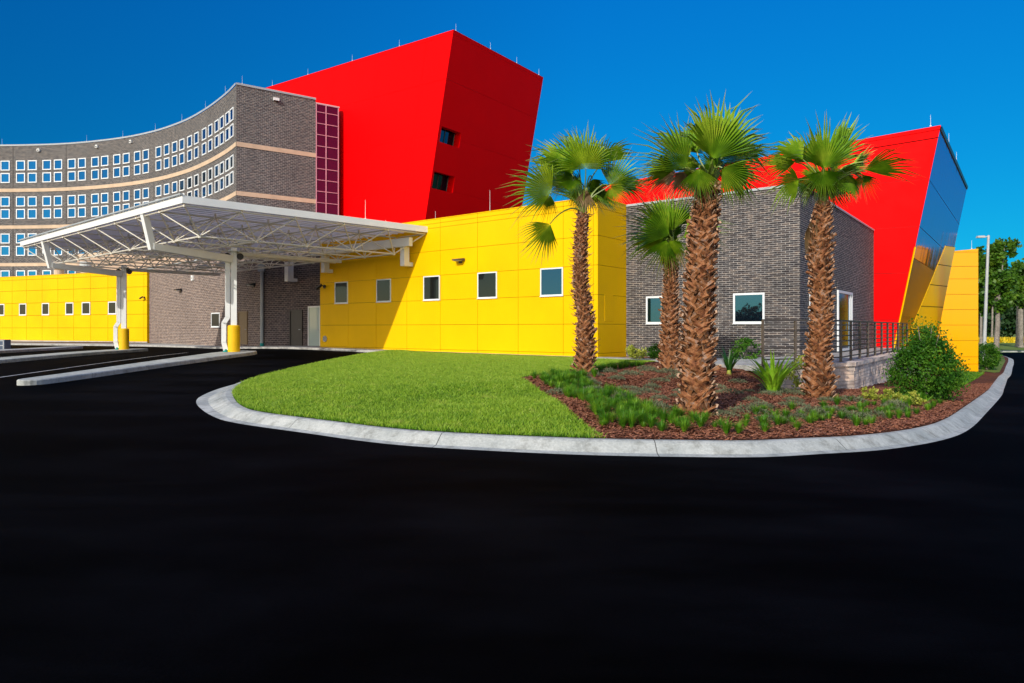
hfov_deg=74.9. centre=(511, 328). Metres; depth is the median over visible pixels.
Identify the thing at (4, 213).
window
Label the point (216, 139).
window
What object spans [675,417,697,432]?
grass clump
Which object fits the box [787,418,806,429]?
grass clump
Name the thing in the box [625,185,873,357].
brick building
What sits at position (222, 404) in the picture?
kerb
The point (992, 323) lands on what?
tree
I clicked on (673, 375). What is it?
groundcover plant
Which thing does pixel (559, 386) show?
grass clump
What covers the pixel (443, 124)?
red tower
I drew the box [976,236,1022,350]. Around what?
tree
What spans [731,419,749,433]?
grass clump
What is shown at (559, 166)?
fan palm
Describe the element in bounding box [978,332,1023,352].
ground
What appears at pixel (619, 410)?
grass clump
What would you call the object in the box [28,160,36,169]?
window
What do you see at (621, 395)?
groundcover plant
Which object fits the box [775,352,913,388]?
retaining wall
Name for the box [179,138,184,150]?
window
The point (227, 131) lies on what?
window
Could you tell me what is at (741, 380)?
groundcover plant
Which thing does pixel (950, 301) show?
yellow screen wall
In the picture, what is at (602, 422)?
grass clump
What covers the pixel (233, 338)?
column guard
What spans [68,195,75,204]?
window
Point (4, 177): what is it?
window
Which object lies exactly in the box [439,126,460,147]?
window
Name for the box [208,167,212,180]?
window
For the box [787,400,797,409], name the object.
grass clump
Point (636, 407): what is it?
grass clump
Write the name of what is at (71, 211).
window
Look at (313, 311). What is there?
door
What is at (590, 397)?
grass clump
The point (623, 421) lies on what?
grass clump
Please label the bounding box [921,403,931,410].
grass clump
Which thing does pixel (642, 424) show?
grass clump
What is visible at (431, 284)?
window
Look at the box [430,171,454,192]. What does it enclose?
window
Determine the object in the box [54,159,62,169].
window
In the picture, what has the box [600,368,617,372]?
groundcover plant
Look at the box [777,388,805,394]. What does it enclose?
groundcover plant
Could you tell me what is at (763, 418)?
grass clump
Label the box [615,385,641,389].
groundcover plant
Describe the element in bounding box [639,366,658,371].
groundcover plant
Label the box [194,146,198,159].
window
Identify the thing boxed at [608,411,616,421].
grass clump
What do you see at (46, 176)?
window
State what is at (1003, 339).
flower bed
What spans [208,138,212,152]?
window
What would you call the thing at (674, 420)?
grass clump
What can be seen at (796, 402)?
groundcover plant
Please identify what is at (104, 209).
window
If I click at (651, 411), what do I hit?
grass clump
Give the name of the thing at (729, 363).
strap leaf plant
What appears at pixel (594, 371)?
grass clump
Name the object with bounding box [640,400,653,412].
grass clump
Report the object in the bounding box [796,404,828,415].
groundcover plant
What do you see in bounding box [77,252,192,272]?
beige block
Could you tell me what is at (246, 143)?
brick tower
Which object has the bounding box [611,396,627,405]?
grass clump
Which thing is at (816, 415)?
grass clump
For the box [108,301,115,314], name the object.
window
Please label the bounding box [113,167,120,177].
window
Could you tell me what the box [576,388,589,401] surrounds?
grass clump
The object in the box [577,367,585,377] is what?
grass clump
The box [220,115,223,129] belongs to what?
window
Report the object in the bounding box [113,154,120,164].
window
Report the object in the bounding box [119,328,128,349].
column guard
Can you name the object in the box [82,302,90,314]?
window
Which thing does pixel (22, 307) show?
window
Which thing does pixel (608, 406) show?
grass clump
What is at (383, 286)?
window
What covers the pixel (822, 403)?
grass clump
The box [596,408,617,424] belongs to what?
grass clump
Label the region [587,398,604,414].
grass clump
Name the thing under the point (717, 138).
fan palm
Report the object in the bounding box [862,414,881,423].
grass clump
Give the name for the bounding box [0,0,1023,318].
sky
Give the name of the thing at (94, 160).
window
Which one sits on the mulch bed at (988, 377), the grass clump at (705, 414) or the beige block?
the grass clump at (705, 414)
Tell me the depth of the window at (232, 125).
60.74 m
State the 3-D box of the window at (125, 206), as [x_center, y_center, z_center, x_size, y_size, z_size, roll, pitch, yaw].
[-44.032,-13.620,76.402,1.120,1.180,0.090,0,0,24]
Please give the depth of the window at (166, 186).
72.65 m
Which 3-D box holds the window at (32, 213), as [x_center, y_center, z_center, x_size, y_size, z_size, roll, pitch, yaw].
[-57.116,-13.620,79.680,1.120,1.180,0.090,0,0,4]
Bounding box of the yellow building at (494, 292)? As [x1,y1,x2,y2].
[320,200,625,356]
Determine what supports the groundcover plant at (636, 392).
on the mulch bed at (988, 377)
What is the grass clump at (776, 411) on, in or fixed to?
on the mulch bed at (988, 377)
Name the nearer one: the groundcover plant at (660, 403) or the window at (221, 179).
the groundcover plant at (660, 403)
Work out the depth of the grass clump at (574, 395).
12.64 m
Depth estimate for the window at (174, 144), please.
71.62 m
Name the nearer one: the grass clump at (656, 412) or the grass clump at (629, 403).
the grass clump at (656, 412)
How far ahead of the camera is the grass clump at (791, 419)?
10.60 m
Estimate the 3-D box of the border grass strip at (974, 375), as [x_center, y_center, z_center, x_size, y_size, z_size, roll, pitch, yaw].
[18.738,2.161,28.420,1.503,1.183,30.676,0,0,37]
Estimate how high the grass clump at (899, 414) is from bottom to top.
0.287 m
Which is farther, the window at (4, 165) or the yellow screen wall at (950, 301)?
the window at (4, 165)
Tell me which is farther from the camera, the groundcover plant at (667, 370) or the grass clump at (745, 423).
the groundcover plant at (667, 370)
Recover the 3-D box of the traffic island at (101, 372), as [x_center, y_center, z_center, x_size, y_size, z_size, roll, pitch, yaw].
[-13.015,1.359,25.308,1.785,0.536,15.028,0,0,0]
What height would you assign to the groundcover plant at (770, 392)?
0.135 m
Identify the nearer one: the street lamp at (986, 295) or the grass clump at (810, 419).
the grass clump at (810, 419)
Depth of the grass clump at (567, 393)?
12.88 m
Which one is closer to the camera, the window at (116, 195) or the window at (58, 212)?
the window at (116, 195)
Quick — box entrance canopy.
[18,193,427,351]
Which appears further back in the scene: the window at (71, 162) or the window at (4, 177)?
the window at (4, 177)
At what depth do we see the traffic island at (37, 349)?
41.85 m
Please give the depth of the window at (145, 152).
74.84 m
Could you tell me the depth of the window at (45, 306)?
64.38 m
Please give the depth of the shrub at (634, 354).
25.40 m
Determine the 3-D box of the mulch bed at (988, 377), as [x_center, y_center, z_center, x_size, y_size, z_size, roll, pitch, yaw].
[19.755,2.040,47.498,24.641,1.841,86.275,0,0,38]
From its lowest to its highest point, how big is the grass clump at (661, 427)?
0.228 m
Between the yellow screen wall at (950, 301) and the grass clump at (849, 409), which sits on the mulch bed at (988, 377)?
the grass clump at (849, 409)
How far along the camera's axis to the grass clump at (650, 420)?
9.73 m
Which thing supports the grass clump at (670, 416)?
on the mulch bed at (988, 377)
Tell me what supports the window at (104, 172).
in the brick tower at (246, 143)
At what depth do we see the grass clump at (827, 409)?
11.77 m
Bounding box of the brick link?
[149,248,319,345]
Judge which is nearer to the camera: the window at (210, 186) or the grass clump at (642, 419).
the grass clump at (642, 419)
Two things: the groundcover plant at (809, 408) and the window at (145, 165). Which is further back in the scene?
the window at (145, 165)
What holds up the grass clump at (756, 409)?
on the mulch bed at (988, 377)
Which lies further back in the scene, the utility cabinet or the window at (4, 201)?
the window at (4, 201)
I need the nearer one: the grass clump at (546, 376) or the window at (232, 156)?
the grass clump at (546, 376)
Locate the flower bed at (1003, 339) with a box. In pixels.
[978,337,1015,342]
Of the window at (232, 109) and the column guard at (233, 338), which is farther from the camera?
the window at (232, 109)
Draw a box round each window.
[0,161,9,170]
[0,173,9,182]
[0,197,9,206]
[0,209,9,218]
[0,304,4,315]
[16,160,24,170]
[16,173,24,182]
[16,196,24,206]
[16,209,24,218]
[19,303,26,315]
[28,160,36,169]
[28,173,36,182]
[28,196,36,205]
[28,209,36,218]
[42,160,50,169]
[42,172,50,181]
[42,196,50,205]
[42,208,50,218]
[42,303,48,314]
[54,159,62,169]
[54,172,62,181]
[54,196,62,205]
[54,208,62,217]
[65,302,73,314]
[68,158,75,168]
[68,171,75,181]
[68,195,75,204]
[68,208,75,217]
[78,158,85,167]
[78,170,85,180]
[78,194,85,204]
[78,207,85,217]
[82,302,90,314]
[91,156,98,166]
[91,169,98,179]
[91,193,98,203]
[91,206,98,216]
[101,155,108,165]
[101,168,108,178]
[101,193,108,202]
[101,205,108,215]
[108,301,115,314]
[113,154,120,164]
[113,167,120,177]
[113,191,120,201]
[113,204,120,214]
[123,153,129,163]
[123,166,129,176]
[123,190,129,200]
[123,203,129,211]
[134,151,140,161]
[134,164,140,174]
[134,189,140,199]
[143,149,148,160]
[143,162,148,173]
[143,187,148,198]
[156,146,161,157]
[156,159,161,170]
[156,185,161,196]
[164,143,169,155]
[164,157,169,168]
[164,183,169,194]
[172,141,177,152]
[172,155,177,166]
[172,181,177,192]
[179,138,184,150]
[179,152,184,164]
[179,179,184,191]
[187,135,191,147]
[187,149,191,161]
[187,176,191,188]
[194,131,198,144]
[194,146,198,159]
[194,174,198,186]
[194,188,198,196]
[202,127,206,140]
[202,142,206,155]
[202,170,206,183]
[202,185,206,197]
[208,123,212,137]
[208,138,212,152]
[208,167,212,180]
[208,182,212,195]
[211,313,219,327]
[214,119,218,133]
[214,134,218,148]
[214,164,218,177]
[214,179,218,192]
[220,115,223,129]
[220,131,223,145]
[220,161,223,174]
[220,177,223,190]
[225,111,229,125]
[225,127,229,141]
[225,157,229,171]
[225,174,229,187]
[230,107,233,122]
[230,123,233,138]
[230,154,233,169]
[230,171,233,185]
[335,281,347,303]
[376,279,390,302]
[423,275,439,300]
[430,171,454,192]
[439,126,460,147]
[477,272,496,298]
[539,267,563,296]
[645,296,663,324]
[733,292,764,323]
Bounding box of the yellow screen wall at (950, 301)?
[904,241,977,371]
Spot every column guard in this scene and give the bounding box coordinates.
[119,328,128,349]
[227,325,239,351]
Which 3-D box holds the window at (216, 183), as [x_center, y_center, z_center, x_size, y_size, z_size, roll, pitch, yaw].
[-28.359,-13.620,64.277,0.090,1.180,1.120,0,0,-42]
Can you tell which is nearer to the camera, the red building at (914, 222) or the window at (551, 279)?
the window at (551, 279)
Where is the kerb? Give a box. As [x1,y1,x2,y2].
[196,356,1013,456]
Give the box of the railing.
[760,319,907,367]
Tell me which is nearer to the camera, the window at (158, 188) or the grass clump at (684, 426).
the grass clump at (684, 426)
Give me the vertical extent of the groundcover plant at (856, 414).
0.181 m
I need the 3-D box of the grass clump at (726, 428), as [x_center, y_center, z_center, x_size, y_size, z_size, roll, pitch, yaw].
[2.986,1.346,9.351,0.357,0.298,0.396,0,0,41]
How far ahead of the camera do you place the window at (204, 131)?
66.84 m
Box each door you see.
[238,311,247,343]
[289,310,302,345]
[308,306,319,345]
[837,290,852,350]
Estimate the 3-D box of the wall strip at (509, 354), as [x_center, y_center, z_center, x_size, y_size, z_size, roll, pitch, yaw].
[-1.245,1.151,30.651,12.322,0.038,0.640,0,0,38]
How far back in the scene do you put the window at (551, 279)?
28.46 m
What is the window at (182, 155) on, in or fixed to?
in the brick tower at (246, 143)
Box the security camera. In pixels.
[316,284,325,289]
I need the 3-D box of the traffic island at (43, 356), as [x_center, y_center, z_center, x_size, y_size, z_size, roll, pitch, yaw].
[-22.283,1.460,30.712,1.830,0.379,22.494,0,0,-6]
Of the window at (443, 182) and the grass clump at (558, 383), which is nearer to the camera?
the grass clump at (558, 383)
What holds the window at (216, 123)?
in the brick tower at (246, 143)
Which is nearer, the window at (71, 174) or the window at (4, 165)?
the window at (71, 174)
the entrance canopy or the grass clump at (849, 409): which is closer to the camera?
the grass clump at (849, 409)
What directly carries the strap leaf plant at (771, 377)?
on the mulch bed at (988, 377)
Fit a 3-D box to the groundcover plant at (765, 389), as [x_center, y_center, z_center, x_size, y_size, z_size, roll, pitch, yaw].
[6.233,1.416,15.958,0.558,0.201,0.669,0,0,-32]
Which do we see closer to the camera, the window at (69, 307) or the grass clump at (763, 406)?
the grass clump at (763, 406)
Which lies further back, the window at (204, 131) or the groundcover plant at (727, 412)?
the window at (204, 131)
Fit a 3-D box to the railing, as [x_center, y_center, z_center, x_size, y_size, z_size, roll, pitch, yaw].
[13.719,0.463,25.529,1.398,1.435,18.912,0,0,41]
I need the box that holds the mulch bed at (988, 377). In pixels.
[234,356,1007,439]
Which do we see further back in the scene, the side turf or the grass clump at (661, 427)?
the side turf
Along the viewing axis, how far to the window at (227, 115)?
61.93 m
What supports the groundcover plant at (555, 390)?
on the mulch bed at (988, 377)
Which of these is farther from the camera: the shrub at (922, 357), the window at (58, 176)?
the window at (58, 176)
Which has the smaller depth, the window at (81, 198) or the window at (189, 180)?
the window at (189, 180)
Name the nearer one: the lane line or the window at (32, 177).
the lane line
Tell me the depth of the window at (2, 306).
66.94 m
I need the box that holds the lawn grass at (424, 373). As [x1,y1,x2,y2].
[232,349,655,437]
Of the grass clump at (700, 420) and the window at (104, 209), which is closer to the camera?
the grass clump at (700, 420)
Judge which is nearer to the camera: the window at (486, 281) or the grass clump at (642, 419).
the grass clump at (642, 419)
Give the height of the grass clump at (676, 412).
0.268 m
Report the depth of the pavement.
48.49 m
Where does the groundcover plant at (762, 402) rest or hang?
on the mulch bed at (988, 377)
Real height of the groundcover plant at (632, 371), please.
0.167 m
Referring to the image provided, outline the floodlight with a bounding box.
[237,253,243,259]
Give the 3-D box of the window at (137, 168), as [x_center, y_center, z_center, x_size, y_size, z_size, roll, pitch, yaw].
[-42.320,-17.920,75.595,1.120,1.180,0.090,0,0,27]
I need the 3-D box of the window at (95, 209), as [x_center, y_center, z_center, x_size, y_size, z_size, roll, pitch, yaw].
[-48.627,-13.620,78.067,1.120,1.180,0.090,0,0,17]
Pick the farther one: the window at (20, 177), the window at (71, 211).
the window at (20, 177)
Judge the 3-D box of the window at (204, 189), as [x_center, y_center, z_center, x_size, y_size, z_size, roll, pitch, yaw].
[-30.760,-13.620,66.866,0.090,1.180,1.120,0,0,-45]
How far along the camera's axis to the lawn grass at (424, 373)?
13.59 m
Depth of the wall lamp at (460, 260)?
31.39 m
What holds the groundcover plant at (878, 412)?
on the mulch bed at (988, 377)
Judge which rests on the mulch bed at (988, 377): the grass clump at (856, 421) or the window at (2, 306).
the grass clump at (856, 421)
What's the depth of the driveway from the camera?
4.80 m
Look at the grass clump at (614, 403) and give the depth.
11.21 m
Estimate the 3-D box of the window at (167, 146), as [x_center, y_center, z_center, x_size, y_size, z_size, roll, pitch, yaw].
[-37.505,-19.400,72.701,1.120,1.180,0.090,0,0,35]
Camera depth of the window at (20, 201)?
79.77 m
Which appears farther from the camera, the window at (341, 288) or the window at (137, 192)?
the window at (137, 192)
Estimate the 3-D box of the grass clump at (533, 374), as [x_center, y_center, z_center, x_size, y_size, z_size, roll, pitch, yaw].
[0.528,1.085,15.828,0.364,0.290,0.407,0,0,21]
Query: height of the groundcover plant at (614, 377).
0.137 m
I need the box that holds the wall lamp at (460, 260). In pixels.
[452,258,464,262]
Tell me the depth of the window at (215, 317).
49.18 m
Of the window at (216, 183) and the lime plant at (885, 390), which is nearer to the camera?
the lime plant at (885, 390)
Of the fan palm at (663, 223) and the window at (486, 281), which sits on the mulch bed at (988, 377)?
the fan palm at (663, 223)
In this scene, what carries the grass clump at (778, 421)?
on the mulch bed at (988, 377)
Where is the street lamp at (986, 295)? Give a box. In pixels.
[976,235,989,360]
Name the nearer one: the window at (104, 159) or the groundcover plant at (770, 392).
the groundcover plant at (770, 392)
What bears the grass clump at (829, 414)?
on the mulch bed at (988, 377)
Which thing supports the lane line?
on the driveway
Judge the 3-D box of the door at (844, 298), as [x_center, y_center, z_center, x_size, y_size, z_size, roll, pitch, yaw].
[15.201,-0.320,30.517,0.068,2.720,2.986,0,0,38]
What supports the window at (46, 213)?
in the brick tower at (246, 143)
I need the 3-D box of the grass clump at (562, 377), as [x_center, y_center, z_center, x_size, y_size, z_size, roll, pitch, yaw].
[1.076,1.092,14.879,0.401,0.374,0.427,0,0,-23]
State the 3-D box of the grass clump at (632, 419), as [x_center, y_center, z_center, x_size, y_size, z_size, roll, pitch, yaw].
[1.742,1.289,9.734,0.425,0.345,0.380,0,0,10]
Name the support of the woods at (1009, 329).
on the ground at (1006, 347)
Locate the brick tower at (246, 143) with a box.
[0,82,339,276]
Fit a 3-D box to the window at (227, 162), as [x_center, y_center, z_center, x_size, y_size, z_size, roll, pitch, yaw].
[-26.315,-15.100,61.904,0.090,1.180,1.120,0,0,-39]
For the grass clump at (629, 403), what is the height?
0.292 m
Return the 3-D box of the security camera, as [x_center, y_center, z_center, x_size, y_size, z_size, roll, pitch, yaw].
[-10.778,-2.331,37.828,0.455,0.312,0.452,0,0,36]
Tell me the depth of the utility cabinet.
40.82 m
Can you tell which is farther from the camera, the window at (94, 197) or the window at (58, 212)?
the window at (58, 212)
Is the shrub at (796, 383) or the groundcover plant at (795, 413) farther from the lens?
the shrub at (796, 383)
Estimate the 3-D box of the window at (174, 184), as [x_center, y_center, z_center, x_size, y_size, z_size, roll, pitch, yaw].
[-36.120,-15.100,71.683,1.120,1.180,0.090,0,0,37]
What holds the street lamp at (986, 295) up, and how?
on the side turf
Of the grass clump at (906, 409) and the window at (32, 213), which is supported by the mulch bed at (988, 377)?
the grass clump at (906, 409)
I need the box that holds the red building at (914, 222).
[603,115,967,347]
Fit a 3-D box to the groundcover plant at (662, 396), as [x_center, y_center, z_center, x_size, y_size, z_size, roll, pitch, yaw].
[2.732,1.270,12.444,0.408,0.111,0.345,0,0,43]
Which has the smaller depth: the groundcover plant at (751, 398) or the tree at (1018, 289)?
the groundcover plant at (751, 398)
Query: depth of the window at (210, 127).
65.65 m
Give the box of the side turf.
[978,357,1004,372]
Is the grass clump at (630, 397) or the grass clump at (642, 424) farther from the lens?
the grass clump at (630, 397)
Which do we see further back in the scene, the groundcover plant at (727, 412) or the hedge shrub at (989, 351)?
the hedge shrub at (989, 351)
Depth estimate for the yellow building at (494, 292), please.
30.83 m
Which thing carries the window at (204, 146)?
in the brick tower at (246, 143)
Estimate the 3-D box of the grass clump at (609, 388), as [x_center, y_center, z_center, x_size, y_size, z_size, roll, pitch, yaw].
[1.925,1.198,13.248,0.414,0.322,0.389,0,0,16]
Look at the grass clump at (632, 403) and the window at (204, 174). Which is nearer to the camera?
the grass clump at (632, 403)
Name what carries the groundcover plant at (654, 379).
on the mulch bed at (988, 377)
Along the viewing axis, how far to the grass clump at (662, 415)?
10.19 m
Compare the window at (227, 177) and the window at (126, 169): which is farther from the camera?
the window at (126, 169)
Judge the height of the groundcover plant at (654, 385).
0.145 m
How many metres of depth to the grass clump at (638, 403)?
11.00 m
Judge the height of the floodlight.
0.320 m
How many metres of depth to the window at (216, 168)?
64.38 m
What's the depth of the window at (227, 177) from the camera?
61.93 m
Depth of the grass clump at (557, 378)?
14.74 m
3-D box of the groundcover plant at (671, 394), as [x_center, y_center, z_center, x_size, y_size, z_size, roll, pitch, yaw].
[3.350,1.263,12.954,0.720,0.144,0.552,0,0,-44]
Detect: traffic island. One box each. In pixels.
[0,346,82,352]
[0,348,147,362]
[17,350,256,385]
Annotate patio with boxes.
[597,347,900,370]
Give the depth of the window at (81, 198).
78.61 m
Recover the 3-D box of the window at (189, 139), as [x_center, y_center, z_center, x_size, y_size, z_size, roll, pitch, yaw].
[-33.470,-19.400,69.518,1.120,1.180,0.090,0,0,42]
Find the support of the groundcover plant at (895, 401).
on the mulch bed at (988, 377)
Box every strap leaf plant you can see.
[719,346,739,375]
[737,349,810,393]
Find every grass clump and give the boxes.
[530,369,538,378]
[543,371,551,379]
[549,375,560,382]
[552,383,563,392]
[553,380,565,385]
[557,370,566,380]
[562,384,576,398]
[568,389,583,397]
[570,386,585,399]
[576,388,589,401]
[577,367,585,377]
[586,390,598,404]
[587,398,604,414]
[588,396,605,402]
[591,367,598,376]
[592,393,605,401]
[592,403,606,418]
[595,419,607,426]
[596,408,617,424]
[599,386,612,396]
[600,385,615,393]
[603,401,612,411]
[604,395,616,404]
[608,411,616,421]
[609,398,618,409]
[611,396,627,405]
[611,403,624,416]
[617,409,630,428]
[619,390,638,400]
[620,408,640,428]
[622,399,632,410]
[624,398,642,407]
[628,404,640,412]
[632,406,652,422]
[634,399,650,408]
[638,420,647,426]
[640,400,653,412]
[642,404,658,414]
[642,413,662,427]
[652,403,661,416]
[654,419,671,432]
[655,405,674,420]
[665,411,674,424]
[666,405,681,416]
[671,415,682,427]
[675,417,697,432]
[687,408,701,422]
[689,410,712,428]
[699,410,712,419]
[713,416,735,434]
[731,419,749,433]
[740,417,749,427]
[751,404,761,415]
[753,421,771,431]
[754,413,777,424]
[759,402,770,413]
[764,405,785,418]
[768,412,787,426]
[778,407,794,415]
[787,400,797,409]
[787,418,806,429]
[788,415,798,423]
[799,414,820,423]
[805,410,823,422]
[817,406,831,414]
[818,400,828,407]
[826,410,832,418]
[833,393,842,404]
[836,410,847,418]
[842,405,854,411]
[848,412,865,425]
[854,404,866,408]
[856,407,866,418]
[860,415,869,424]
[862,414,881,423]
[883,409,896,418]
[892,405,903,418]
[902,406,912,413]
[903,411,912,417]
[912,407,921,413]
[917,389,926,397]
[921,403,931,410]
[928,399,938,405]
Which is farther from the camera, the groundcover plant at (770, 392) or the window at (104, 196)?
the window at (104, 196)
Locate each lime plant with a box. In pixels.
[861,386,892,399]
[877,388,908,400]
[889,390,926,405]
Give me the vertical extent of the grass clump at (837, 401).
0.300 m
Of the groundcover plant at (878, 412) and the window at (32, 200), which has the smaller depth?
the groundcover plant at (878, 412)
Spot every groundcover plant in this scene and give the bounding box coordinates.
[546,387,563,394]
[583,384,603,389]
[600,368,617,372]
[606,390,639,399]
[607,374,624,379]
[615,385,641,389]
[617,369,642,374]
[626,388,642,394]
[630,387,661,393]
[636,365,656,368]
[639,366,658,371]
[642,382,660,387]
[642,398,673,410]
[648,377,670,381]
[650,394,669,399]
[656,367,678,372]
[665,371,681,378]
[669,391,679,397]
[711,409,740,417]
[715,387,743,393]
[728,378,747,382]
[728,402,767,413]
[741,395,761,401]
[747,400,775,408]
[754,412,788,421]
[755,389,782,395]
[757,386,786,390]
[776,400,807,406]
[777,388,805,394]
[782,411,806,418]
[783,396,804,401]
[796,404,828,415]
[817,396,834,400]
[822,404,848,412]
[834,410,872,419]
[838,395,867,401]
[865,409,886,417]
[880,398,909,408]
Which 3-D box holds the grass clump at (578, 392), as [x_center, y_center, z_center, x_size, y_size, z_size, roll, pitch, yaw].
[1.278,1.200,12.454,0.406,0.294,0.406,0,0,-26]
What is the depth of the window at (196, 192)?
68.36 m
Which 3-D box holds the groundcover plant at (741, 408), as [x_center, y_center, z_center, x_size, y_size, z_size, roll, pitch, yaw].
[4.052,1.361,11.522,0.728,0.172,0.558,0,0,31]
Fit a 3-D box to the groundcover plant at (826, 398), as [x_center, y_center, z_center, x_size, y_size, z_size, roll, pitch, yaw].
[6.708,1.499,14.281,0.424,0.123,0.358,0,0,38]
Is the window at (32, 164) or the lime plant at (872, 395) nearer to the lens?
the lime plant at (872, 395)
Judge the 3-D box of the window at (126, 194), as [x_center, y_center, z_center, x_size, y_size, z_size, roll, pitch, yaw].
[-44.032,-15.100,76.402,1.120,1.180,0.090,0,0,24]
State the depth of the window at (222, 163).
63.07 m
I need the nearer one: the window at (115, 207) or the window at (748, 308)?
the window at (748, 308)
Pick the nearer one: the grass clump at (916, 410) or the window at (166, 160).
the grass clump at (916, 410)
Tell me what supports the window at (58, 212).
in the brick tower at (246, 143)
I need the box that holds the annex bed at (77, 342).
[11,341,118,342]
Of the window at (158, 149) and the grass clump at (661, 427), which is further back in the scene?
the window at (158, 149)
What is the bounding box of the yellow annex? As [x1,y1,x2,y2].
[0,261,148,342]
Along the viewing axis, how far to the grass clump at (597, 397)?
11.69 m
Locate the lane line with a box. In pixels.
[4,353,179,376]
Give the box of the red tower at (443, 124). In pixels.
[266,29,542,222]
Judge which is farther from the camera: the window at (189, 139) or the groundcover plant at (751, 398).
the window at (189, 139)
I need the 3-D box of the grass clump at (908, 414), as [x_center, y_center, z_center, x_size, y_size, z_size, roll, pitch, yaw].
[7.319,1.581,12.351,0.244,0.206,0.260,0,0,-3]
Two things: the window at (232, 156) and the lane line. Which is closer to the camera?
the lane line
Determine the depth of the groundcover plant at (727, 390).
14.34 m
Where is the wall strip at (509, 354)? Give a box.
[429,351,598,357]
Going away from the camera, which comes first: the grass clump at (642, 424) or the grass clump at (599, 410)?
the grass clump at (642, 424)
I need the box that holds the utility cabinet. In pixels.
[0,340,10,348]
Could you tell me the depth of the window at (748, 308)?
25.74 m
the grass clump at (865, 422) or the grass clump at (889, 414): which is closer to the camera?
the grass clump at (865, 422)
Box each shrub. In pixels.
[625,344,646,358]
[647,343,660,358]
[728,337,764,358]
[786,355,805,389]
[879,314,971,400]
[978,341,1002,369]
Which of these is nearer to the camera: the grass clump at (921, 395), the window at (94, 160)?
the grass clump at (921, 395)
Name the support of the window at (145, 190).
in the brick tower at (246, 143)
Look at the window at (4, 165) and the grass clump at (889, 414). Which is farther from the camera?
the window at (4, 165)
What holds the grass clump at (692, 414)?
on the mulch bed at (988, 377)
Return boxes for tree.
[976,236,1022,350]
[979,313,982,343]
[991,288,1005,336]
[1003,258,1023,309]
[1010,259,1022,346]
[1011,261,1023,346]
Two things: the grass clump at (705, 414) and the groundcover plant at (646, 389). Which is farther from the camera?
the groundcover plant at (646, 389)
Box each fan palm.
[499,124,651,372]
[614,191,733,369]
[630,91,775,416]
[756,111,920,399]
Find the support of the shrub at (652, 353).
on the mulch bed at (988, 377)
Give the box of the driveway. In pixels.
[0,345,1023,682]
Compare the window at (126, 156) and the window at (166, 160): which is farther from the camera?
the window at (126, 156)
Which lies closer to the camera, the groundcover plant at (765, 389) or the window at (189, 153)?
the groundcover plant at (765, 389)
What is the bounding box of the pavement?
[11,341,384,351]
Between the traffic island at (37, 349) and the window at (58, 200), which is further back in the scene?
the window at (58, 200)
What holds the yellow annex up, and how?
on the ground at (1006, 347)
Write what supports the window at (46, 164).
in the brick tower at (246, 143)
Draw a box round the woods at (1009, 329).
[978,290,1015,337]
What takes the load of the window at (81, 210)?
in the brick tower at (246, 143)
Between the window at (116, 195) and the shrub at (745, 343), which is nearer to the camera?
the shrub at (745, 343)
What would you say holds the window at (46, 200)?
in the brick tower at (246, 143)
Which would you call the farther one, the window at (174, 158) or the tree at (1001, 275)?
the tree at (1001, 275)
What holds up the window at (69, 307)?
in the yellow annex
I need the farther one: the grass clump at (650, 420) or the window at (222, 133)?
the window at (222, 133)
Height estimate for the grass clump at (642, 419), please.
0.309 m
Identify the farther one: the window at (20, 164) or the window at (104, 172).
the window at (20, 164)
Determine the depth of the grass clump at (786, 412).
11.20 m
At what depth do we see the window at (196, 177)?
68.36 m
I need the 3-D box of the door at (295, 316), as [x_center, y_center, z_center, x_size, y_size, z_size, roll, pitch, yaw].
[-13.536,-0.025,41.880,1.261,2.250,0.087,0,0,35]
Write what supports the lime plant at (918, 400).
on the mulch bed at (988, 377)
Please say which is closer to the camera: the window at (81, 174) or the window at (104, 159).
the window at (104, 159)
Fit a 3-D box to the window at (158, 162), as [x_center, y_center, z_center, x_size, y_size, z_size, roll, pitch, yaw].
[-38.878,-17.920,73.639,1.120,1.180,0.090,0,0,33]
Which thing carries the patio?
on the mulch bed at (988, 377)
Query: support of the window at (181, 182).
in the brick tower at (246, 143)
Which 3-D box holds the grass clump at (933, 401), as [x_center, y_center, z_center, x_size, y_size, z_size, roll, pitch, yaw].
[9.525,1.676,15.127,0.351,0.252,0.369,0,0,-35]
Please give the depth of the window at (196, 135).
68.36 m
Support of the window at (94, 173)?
in the brick tower at (246, 143)
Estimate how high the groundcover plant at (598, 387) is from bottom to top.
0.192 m
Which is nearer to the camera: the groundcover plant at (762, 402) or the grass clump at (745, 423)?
the grass clump at (745, 423)
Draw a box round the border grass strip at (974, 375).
[879,370,984,401]
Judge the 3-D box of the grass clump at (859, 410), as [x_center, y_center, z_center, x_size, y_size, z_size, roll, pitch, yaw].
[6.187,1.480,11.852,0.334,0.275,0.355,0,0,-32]
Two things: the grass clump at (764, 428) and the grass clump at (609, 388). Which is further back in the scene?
the grass clump at (609, 388)

